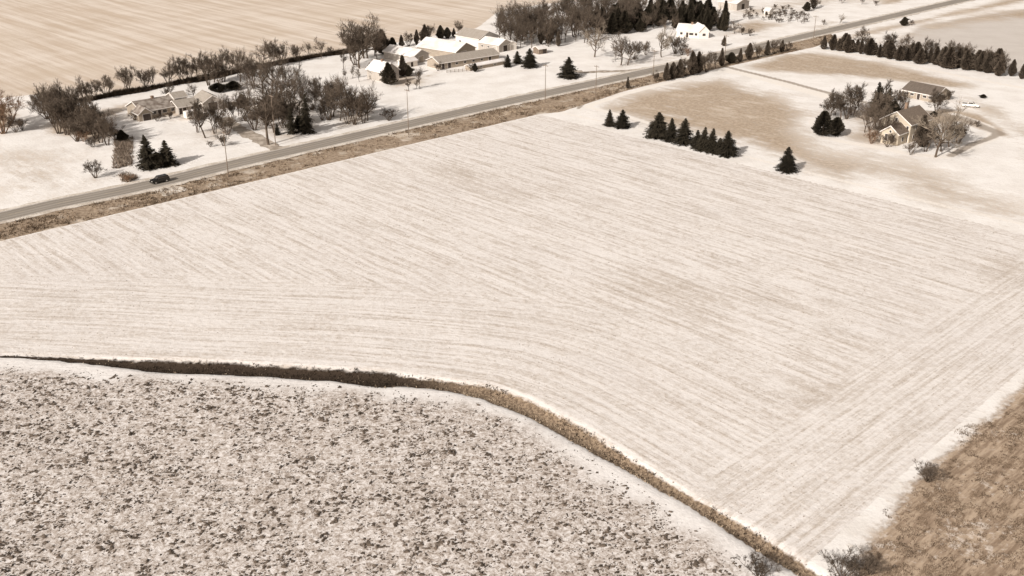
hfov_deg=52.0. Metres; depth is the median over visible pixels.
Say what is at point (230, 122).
bare shrub
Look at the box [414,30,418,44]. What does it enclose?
cedar tree
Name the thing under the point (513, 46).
garden shed
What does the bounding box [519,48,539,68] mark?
spruce tree
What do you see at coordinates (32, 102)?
bare shrub
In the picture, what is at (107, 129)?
bare tree
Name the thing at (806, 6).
evergreen shrub
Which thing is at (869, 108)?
bare tree
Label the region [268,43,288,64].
bare shrub
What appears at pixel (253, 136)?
driveway
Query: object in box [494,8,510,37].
bare tree
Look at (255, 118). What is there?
bare shrub
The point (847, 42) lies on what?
cedar tree
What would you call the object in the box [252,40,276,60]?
bare tree
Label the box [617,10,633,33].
cedar tree
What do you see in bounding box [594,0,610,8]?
bare tree
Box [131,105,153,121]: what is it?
house wing
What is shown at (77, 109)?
bare shrub
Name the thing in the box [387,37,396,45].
evergreen shrub
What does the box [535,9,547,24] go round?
bare tree
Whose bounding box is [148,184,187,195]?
field entrance
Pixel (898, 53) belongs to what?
cedar tree
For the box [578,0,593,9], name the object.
bare tree
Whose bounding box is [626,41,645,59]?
bare shrub
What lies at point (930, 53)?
cedar tree
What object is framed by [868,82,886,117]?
spruce tree
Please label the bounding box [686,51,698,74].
cedar tree
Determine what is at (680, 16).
cedar tree
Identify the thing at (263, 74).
bare tree
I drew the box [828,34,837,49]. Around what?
cedar tree
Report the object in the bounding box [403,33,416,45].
bare shrub
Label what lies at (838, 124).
cedar tree
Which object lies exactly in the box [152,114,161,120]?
bare shrub
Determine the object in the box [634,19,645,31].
cedar tree
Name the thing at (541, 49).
garden shed
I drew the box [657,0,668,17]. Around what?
cedar tree
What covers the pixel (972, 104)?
pickup truck
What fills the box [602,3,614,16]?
bare tree
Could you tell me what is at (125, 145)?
tall grass
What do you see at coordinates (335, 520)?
soil clods
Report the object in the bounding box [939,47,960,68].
cedar tree
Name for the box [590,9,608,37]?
bare tree
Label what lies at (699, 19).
cedar tree
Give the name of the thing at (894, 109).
evergreen shrub
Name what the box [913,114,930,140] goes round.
cedar tree
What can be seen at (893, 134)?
shrub
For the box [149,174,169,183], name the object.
dark suv
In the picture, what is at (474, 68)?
evergreen shrub
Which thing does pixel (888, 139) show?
bare shrub
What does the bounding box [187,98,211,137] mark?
bare tree
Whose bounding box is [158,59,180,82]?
bare tree
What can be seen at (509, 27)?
bare tree
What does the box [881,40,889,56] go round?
cedar tree
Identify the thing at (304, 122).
spruce tree
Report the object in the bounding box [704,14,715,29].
cedar tree
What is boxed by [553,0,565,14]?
bare tree
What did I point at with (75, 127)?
bare shrub
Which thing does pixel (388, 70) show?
cedar tree
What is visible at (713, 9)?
cedar tree
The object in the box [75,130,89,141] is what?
rusty shrub
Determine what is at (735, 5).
long barn
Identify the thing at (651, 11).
cedar tree
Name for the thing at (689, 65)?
bare shrub
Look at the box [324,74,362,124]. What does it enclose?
bare tree
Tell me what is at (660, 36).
bare tree
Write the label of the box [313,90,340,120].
bare tree
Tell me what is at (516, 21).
bare tree
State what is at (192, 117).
bare tree
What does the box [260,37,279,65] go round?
bare tree
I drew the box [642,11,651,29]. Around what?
bare tree
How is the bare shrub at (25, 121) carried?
on the ground at (856, 414)
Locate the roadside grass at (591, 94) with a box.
[4,36,830,233]
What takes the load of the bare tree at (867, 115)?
on the ground at (856, 414)
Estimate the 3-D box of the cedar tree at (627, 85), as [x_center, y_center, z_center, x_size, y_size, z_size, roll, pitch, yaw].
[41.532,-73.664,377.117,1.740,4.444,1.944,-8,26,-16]
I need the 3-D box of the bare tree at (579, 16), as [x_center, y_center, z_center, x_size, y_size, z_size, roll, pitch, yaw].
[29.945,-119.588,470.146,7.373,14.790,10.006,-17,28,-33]
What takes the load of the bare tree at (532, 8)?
on the ground at (856, 414)
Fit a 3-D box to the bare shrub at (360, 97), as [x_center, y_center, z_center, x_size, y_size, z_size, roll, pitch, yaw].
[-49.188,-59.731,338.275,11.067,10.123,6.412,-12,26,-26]
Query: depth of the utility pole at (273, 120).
306.89 m
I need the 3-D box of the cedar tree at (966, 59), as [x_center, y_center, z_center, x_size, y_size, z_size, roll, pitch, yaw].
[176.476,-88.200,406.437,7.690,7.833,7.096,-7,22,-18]
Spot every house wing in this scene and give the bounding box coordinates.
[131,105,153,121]
[696,22,709,37]
[880,122,908,145]
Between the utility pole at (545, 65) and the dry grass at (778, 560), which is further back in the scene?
the utility pole at (545, 65)
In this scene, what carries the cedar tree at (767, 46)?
on the ground at (856, 414)
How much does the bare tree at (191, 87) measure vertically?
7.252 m
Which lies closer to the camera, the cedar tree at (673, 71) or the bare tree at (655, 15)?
the cedar tree at (673, 71)
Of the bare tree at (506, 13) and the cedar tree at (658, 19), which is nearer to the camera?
the bare tree at (506, 13)
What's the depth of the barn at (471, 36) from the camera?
450.04 m
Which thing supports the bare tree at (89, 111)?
on the ground at (856, 414)
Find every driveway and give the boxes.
[222,117,286,150]
[573,69,636,72]
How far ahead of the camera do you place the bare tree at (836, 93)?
340.56 m
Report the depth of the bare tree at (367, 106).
329.60 m
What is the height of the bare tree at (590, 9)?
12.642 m
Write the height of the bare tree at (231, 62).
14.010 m
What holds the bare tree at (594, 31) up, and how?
on the ground at (856, 414)
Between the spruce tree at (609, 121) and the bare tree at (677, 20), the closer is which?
the spruce tree at (609, 121)
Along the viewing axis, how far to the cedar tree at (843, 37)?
440.28 m
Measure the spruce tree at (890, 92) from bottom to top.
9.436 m
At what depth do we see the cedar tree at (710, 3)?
507.37 m
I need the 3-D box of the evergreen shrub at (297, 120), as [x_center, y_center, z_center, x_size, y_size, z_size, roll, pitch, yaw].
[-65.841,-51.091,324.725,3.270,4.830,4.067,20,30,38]
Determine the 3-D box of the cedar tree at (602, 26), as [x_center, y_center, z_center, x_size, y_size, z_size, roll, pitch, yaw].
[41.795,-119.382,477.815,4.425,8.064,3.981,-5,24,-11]
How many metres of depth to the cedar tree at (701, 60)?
399.07 m
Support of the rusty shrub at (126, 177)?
on the ground at (856, 414)
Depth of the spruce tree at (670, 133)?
313.10 m
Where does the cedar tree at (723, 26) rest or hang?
on the ground at (856, 414)
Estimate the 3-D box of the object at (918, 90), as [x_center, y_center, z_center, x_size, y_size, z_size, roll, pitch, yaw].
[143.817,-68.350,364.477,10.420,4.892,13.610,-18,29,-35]
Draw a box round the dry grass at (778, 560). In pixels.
[83,361,814,575]
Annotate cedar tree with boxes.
[374,29,388,53]
[379,62,398,83]
[398,55,407,75]
[399,35,404,45]
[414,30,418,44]
[418,24,429,40]
[537,25,543,43]
[556,31,561,45]
[600,17,606,33]
[605,12,620,33]
[612,8,620,31]
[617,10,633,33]
[625,77,629,87]
[632,7,639,20]
[632,16,638,28]
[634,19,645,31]
[646,0,653,8]
[646,4,650,24]
[649,9,653,25]
[653,10,662,26]
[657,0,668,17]
[661,9,667,23]
[662,63,670,80]
[666,0,675,18]
[669,9,676,20]
[669,62,677,78]
[672,7,685,27]
[675,59,684,77]
[684,2,697,19]
[686,9,695,23]
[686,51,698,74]
[694,15,702,23]
[696,2,703,18]
[696,51,703,73]
[700,8,705,17]
[702,8,713,20]
[704,0,712,10]
[704,1,709,9]
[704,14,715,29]
[710,6,717,24]
[716,16,725,30]
[718,48,724,65]
[719,12,729,30]
[721,0,729,20]
[721,36,726,45]
[737,48,742,61]
[744,43,753,59]
[764,40,771,54]
[779,40,784,51]
[809,0,816,8]
[811,110,838,135]
[820,36,827,48]
[825,117,845,135]
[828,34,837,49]
[835,38,842,50]
[838,33,847,50]
[842,34,855,52]
[850,40,857,52]
[855,39,859,51]
[858,40,864,53]
[862,38,877,54]
[876,44,882,57]
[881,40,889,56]
[882,40,896,58]
[893,45,905,60]
[904,48,912,60]
[910,43,914,59]
[911,41,922,57]
[912,48,927,63]
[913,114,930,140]
[927,47,933,62]
[931,46,939,64]
[938,46,947,67]
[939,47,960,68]
[956,48,962,67]
[959,50,975,69]
[968,50,981,69]
[973,50,985,71]
[980,53,993,72]
[986,52,994,72]
[991,48,1007,72]
[993,60,1006,75]
[1008,59,1017,75]
[1018,64,1023,78]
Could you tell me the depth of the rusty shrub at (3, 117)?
319.80 m
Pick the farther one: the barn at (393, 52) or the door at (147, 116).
the barn at (393, 52)
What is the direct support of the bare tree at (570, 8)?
on the ground at (856, 414)
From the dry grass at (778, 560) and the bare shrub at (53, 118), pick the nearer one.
the dry grass at (778, 560)
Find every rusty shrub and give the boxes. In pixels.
[0,89,14,105]
[0,95,27,133]
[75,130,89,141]
[120,174,134,181]
[682,48,692,55]
[864,129,878,143]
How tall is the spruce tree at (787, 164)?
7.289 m
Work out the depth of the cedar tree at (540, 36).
454.44 m
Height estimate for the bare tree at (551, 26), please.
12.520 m
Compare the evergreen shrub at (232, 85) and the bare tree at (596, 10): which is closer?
the evergreen shrub at (232, 85)
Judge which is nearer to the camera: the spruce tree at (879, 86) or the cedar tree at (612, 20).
the spruce tree at (879, 86)
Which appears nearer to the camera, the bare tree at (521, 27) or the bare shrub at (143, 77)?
the bare shrub at (143, 77)
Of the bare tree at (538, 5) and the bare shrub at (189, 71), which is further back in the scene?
the bare tree at (538, 5)
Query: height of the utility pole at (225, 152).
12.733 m
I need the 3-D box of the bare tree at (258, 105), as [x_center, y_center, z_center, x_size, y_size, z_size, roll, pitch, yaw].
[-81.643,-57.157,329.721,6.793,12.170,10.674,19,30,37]
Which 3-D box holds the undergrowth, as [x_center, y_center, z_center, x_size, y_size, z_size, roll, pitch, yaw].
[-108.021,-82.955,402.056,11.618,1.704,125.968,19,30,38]
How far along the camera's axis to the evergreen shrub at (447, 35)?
466.93 m
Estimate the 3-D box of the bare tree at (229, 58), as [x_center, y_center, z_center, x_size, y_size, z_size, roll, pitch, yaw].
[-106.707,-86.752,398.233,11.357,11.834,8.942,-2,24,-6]
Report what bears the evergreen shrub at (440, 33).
on the ground at (856, 414)
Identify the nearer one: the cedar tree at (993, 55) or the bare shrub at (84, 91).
the bare shrub at (84, 91)
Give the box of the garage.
[170,97,199,114]
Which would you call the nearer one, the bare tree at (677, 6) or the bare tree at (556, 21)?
the bare tree at (556, 21)
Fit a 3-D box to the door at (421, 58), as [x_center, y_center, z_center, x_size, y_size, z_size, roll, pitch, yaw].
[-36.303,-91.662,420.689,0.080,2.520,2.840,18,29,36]
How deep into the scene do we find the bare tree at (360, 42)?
407.80 m
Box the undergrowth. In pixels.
[76,48,353,102]
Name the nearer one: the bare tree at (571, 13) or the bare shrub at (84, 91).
the bare shrub at (84, 91)
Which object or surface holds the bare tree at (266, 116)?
on the ground at (856, 414)
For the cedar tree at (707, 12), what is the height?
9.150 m
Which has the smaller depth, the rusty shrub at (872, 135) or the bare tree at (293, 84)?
the rusty shrub at (872, 135)
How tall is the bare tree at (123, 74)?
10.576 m
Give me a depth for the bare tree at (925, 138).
302.20 m
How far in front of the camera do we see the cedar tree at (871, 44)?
432.13 m
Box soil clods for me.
[0,366,763,575]
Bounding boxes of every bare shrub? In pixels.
[1,115,23,132]
[14,118,28,129]
[25,94,41,112]
[28,92,49,118]
[29,78,64,122]
[37,91,66,133]
[38,83,74,127]
[55,75,83,106]
[56,116,88,141]
[60,97,95,133]
[67,93,101,126]
[70,94,96,134]
[76,79,90,98]
[78,103,112,138]
[81,159,107,177]
[83,79,102,98]
[84,138,99,146]
[93,74,114,96]
[108,124,125,139]
[132,66,158,87]
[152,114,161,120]
[181,58,197,80]
[213,112,242,134]
[213,134,230,145]
[241,104,263,130]
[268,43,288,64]
[283,40,304,61]
[297,82,321,109]
[311,101,332,119]
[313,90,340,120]
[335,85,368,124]
[347,90,371,116]
[379,107,399,120]
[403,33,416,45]
[434,61,440,70]
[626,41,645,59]
[640,41,654,54]
[652,69,659,81]
[665,32,689,53]
[674,41,688,54]
[681,57,694,76]
[700,50,718,71]
[733,552,784,575]
[752,41,764,57]
[769,39,782,53]
[784,41,792,50]
[817,546,870,575]
[840,97,858,118]
[854,543,891,574]
[880,133,896,146]
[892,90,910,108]
[912,458,949,482]
[953,119,976,143]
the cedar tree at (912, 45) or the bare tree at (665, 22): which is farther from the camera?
the bare tree at (665, 22)
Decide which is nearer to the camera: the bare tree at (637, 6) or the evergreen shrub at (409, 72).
the evergreen shrub at (409, 72)
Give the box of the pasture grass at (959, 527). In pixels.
[850,403,1023,575]
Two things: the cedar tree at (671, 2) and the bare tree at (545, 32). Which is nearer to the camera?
the bare tree at (545, 32)
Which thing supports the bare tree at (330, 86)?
on the ground at (856, 414)
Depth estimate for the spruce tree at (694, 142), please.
306.18 m
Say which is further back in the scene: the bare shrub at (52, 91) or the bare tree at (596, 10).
the bare tree at (596, 10)
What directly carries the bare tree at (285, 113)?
on the ground at (856, 414)
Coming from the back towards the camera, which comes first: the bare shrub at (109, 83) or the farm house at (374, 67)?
the farm house at (374, 67)
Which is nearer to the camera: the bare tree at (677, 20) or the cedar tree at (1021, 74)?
the cedar tree at (1021, 74)
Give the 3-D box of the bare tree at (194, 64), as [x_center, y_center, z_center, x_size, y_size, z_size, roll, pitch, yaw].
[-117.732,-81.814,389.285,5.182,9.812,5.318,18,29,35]
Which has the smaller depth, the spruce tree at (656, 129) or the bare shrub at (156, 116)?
the spruce tree at (656, 129)
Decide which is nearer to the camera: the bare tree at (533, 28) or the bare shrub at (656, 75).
the bare shrub at (656, 75)
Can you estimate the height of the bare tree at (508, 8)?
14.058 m
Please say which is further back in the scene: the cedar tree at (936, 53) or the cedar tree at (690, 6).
the cedar tree at (690, 6)
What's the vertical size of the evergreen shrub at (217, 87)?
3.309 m
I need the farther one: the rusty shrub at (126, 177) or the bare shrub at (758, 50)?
the bare shrub at (758, 50)
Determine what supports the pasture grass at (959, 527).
on the ground at (856, 414)
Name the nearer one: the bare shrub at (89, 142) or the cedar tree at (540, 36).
the bare shrub at (89, 142)
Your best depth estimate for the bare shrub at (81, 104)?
317.33 m
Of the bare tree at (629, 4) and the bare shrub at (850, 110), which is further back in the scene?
the bare tree at (629, 4)
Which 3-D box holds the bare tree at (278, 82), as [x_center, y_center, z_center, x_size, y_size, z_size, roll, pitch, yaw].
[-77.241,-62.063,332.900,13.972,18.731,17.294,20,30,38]
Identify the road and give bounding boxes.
[0,0,969,221]
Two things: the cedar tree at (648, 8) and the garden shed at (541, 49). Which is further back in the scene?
the cedar tree at (648, 8)
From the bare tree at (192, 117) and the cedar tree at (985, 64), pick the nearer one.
the bare tree at (192, 117)
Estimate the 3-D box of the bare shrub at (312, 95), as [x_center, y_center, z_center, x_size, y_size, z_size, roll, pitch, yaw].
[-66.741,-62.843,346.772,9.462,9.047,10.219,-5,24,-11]
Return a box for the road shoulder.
[0,0,974,223]
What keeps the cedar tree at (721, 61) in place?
on the ground at (856, 414)
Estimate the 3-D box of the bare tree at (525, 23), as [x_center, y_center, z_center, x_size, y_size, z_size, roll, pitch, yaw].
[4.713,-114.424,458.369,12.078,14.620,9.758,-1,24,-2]
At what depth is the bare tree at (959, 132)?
303.83 m
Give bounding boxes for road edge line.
[3,1,964,220]
[3,2,942,211]
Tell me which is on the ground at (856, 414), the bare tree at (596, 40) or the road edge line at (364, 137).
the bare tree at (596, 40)
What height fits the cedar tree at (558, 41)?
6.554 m
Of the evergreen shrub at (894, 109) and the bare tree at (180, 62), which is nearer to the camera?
the evergreen shrub at (894, 109)
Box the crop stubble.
[7,119,1022,549]
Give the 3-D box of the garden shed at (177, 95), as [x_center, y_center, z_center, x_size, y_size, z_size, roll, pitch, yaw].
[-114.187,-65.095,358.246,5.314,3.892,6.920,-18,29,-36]
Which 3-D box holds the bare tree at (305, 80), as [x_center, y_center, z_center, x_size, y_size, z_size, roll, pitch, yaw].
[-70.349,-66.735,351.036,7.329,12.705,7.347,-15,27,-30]
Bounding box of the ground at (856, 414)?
[0,0,1023,575]
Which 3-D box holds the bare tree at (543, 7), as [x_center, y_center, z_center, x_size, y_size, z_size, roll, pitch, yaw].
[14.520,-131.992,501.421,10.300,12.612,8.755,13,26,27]
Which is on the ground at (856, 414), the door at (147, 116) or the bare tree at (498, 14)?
the bare tree at (498, 14)
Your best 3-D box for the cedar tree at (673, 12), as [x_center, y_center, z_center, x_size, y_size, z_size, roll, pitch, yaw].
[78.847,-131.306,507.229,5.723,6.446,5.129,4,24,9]
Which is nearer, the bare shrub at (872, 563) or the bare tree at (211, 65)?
the bare shrub at (872, 563)
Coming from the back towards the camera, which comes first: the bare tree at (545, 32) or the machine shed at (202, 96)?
the bare tree at (545, 32)
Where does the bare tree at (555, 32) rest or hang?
on the ground at (856, 414)
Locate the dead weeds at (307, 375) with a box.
[0,354,795,572]
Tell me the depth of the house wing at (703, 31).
469.11 m
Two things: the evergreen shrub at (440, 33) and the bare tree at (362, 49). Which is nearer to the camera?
the bare tree at (362, 49)
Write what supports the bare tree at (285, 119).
on the ground at (856, 414)
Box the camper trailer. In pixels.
[183,109,201,117]
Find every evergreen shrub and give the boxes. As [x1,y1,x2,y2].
[114,130,128,140]
[150,152,163,166]
[208,83,228,91]
[225,81,242,89]
[294,115,301,128]
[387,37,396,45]
[402,65,414,75]
[435,25,444,38]
[444,27,450,38]
[472,63,477,71]
[724,52,737,62]
[802,2,810,10]
[888,101,900,113]
[899,17,910,25]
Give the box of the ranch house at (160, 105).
[125,95,174,116]
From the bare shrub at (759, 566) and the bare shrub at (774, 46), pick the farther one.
the bare shrub at (774, 46)
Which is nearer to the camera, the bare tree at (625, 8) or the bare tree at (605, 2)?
the bare tree at (625, 8)
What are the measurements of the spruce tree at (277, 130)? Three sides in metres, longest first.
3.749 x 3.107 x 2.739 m
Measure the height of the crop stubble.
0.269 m
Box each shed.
[166,90,187,99]
[193,90,222,110]
[220,95,234,106]
[397,56,418,66]
[464,58,504,70]
[508,40,516,49]
[532,45,547,53]
[763,7,773,15]
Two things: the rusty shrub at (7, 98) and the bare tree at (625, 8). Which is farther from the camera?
the bare tree at (625, 8)
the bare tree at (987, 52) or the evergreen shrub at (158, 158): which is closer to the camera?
the evergreen shrub at (158, 158)
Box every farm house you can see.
[365,59,399,80]
[676,22,700,37]
[880,102,933,142]
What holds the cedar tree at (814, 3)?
on the ground at (856, 414)
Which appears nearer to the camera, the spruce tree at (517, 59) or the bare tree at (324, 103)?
the bare tree at (324, 103)
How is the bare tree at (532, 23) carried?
on the ground at (856, 414)
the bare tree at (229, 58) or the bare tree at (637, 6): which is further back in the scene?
the bare tree at (637, 6)
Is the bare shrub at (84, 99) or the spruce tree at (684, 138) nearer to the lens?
the spruce tree at (684, 138)
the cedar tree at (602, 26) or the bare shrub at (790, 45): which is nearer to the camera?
the bare shrub at (790, 45)
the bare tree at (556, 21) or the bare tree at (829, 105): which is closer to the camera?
the bare tree at (829, 105)
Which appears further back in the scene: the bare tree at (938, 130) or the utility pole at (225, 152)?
the bare tree at (938, 130)
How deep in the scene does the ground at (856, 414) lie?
205.20 m
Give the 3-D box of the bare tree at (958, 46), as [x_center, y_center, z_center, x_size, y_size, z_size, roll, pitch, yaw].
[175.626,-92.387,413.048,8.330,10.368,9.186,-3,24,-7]
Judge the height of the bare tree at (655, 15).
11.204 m
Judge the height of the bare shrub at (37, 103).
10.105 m
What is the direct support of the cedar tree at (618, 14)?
on the ground at (856, 414)
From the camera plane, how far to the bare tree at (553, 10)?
478.74 m
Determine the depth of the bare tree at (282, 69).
357.12 m
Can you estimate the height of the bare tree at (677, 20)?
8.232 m
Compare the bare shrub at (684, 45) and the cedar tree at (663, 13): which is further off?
the cedar tree at (663, 13)
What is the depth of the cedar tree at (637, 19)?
488.80 m
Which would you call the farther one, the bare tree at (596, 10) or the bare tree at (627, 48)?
the bare tree at (596, 10)
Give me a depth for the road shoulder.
323.93 m
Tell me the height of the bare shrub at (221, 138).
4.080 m
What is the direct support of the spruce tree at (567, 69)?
on the ground at (856, 414)
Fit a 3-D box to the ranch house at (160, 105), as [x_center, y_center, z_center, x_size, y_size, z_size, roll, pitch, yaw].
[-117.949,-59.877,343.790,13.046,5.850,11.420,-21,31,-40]
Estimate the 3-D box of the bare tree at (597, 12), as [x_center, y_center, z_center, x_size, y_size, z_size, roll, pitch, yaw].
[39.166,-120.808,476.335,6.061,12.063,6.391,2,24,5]
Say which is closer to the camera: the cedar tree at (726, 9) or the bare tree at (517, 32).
the bare tree at (517, 32)
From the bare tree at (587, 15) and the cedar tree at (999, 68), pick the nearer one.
the cedar tree at (999, 68)
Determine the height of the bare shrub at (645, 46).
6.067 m
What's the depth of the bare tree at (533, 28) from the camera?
458.19 m
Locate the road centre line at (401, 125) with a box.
[9,7,929,214]
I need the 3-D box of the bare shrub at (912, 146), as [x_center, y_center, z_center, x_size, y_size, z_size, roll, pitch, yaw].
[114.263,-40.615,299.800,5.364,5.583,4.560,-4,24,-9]
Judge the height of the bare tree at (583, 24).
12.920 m
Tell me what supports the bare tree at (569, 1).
on the ground at (856, 414)
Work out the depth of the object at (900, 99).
343.88 m
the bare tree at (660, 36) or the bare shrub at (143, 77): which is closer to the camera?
the bare shrub at (143, 77)
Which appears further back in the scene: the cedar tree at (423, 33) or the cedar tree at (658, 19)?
the cedar tree at (658, 19)
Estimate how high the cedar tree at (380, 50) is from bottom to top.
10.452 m
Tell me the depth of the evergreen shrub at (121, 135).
312.32 m
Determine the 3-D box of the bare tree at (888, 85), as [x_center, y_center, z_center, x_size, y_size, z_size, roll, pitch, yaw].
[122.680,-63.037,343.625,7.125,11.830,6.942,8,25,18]
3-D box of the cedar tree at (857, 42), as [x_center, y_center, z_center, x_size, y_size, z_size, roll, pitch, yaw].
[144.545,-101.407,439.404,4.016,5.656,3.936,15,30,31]
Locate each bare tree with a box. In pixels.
[44,90,80,134]
[75,103,117,142]
[93,113,118,144]
[113,64,135,91]
[144,67,157,85]
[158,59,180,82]
[160,82,174,93]
[169,54,192,81]
[186,81,196,96]
[187,54,198,77]
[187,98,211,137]
[187,104,203,132]
[189,48,221,85]
[198,48,221,82]
[198,53,224,82]
[201,97,226,133]
[210,47,231,81]
[212,95,227,122]
[215,94,239,117]
[220,46,245,74]
[225,48,246,81]
[230,47,242,76]
[232,49,254,83]
[232,90,253,120]
[237,56,260,88]
[237,87,253,110]
[239,51,275,86]
[240,91,264,124]
[243,78,254,97]
[247,66,293,118]
[247,89,288,144]
[248,53,291,91]
[248,95,287,132]
[250,74,287,109]
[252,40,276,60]
[259,55,301,97]
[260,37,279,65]
[264,83,301,125]
[267,90,296,127]
[278,60,305,97]
[280,66,304,102]
[282,80,309,115]
[288,70,309,102]
[304,43,313,58]
[306,76,321,100]
[308,77,325,100]
[312,35,327,57]
[318,74,342,116]
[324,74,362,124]
[329,62,354,120]
[335,17,375,65]
[340,49,348,68]
[343,24,387,68]
[344,12,386,58]
[354,84,375,122]
[356,13,386,57]
[360,79,384,120]
[366,24,384,59]
[414,66,423,86]
[422,23,435,36]
[454,19,463,30]
[491,5,506,36]
[492,10,515,38]
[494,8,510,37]
[497,0,514,20]
[499,21,518,39]
[505,3,518,20]
[506,0,524,14]
[509,5,527,35]
[511,14,524,28]
[511,16,533,44]
[511,27,524,46]
[512,18,529,44]
[516,12,534,41]
[521,9,528,25]
[521,22,541,47]
[522,4,539,17]
[526,18,537,42]
[527,3,539,36]
[528,13,541,39]
[533,1,547,15]
[534,0,550,13]
[534,10,558,40]
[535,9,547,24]
[538,17,558,42]
[541,22,552,46]
[544,2,566,30]
[545,17,561,43]
[552,14,560,30]
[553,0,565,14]
[556,13,567,39]
[558,15,575,41]
[559,0,576,19]
[562,0,572,22]
[563,3,584,36]
[565,2,579,29]
[569,14,583,40]
[572,6,588,36]
[577,15,595,41]
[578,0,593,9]
[579,14,592,42]
[581,9,593,20]
[581,23,608,56]
[582,4,596,28]
[590,2,606,19]
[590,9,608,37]
[592,9,601,32]
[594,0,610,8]
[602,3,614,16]
[607,31,630,64]
[617,35,647,64]
[620,1,633,16]
[621,0,642,12]
[622,4,636,23]
[627,0,642,15]
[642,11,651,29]
[643,8,660,27]
[656,24,676,56]
[659,16,669,25]
[669,0,680,10]
[671,13,678,29]
[711,52,719,68]
[712,10,721,21]
[727,21,739,33]
[819,91,843,116]
[828,88,844,114]
[835,90,848,117]
[838,81,867,115]
[853,98,880,132]
[854,25,875,44]
[858,98,887,137]
[870,87,897,125]
[872,111,899,140]
[877,79,898,96]
[879,30,903,44]
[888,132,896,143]
[896,34,914,49]
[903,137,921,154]
[911,97,966,157]
[916,121,939,151]
[918,35,941,53]
[921,113,954,151]
[923,88,949,114]
[941,40,957,50]
[947,106,970,146]
[952,40,969,51]
[961,43,976,56]
[980,47,996,62]
[988,51,1012,72]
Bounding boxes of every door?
[142,113,151,120]
[419,55,423,62]
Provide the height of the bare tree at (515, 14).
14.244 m
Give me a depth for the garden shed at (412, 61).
413.08 m
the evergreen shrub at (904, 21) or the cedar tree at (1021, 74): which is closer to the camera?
the cedar tree at (1021, 74)
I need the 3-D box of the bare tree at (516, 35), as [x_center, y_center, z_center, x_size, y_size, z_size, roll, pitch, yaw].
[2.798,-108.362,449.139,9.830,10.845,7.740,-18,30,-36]
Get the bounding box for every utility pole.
[221,131,228,176]
[269,95,275,144]
[406,90,408,134]
[543,64,546,100]
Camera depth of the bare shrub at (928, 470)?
148.94 m
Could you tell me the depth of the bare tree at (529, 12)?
467.81 m
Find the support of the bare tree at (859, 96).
on the ground at (856, 414)
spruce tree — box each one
[134,135,163,170]
[158,140,182,167]
[273,124,281,135]
[284,105,298,134]
[297,94,316,134]
[503,54,513,67]
[512,51,523,63]
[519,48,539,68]
[557,57,581,79]
[603,109,614,126]
[613,109,631,129]
[642,112,668,139]
[660,118,677,142]
[670,118,693,146]
[689,130,700,148]
[693,127,708,153]
[699,128,717,155]
[712,138,721,154]
[714,130,740,158]
[773,147,799,174]
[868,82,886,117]
[882,87,894,114]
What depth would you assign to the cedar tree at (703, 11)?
495.68 m
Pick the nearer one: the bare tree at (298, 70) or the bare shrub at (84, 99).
the bare shrub at (84, 99)
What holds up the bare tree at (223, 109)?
on the ground at (856, 414)
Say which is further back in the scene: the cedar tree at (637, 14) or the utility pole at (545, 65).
the cedar tree at (637, 14)
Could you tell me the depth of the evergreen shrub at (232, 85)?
374.66 m
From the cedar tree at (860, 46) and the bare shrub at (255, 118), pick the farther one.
the cedar tree at (860, 46)
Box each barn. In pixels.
[382,44,429,62]
[416,37,476,55]
[426,48,500,69]
[454,27,499,48]
[477,36,512,52]
[717,0,749,10]
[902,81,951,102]
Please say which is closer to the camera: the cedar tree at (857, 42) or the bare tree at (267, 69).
the bare tree at (267, 69)
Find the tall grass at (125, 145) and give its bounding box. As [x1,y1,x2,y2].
[111,135,137,181]
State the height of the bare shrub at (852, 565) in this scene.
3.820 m
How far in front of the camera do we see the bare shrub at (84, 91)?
358.00 m
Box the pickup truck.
[962,101,978,107]
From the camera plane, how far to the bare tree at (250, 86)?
361.49 m
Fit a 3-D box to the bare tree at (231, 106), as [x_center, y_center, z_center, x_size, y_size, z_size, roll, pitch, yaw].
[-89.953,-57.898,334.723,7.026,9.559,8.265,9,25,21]
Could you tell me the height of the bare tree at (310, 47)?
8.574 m
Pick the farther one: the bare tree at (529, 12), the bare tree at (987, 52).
the bare tree at (529, 12)
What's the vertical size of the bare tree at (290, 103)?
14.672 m
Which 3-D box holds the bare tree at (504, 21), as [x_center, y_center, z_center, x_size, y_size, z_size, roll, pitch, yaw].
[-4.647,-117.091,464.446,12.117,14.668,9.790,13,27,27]
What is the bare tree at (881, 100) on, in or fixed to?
on the ground at (856, 414)
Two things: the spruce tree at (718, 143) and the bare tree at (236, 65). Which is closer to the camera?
the spruce tree at (718, 143)
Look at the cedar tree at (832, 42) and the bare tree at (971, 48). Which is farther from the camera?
the cedar tree at (832, 42)
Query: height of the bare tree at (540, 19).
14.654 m
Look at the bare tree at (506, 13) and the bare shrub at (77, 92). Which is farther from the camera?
the bare tree at (506, 13)
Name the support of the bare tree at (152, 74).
on the ground at (856, 414)
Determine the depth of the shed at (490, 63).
411.90 m
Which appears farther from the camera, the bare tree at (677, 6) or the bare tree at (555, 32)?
the bare tree at (677, 6)
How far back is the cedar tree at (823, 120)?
317.18 m
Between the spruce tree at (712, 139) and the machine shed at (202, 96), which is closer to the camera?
the spruce tree at (712, 139)

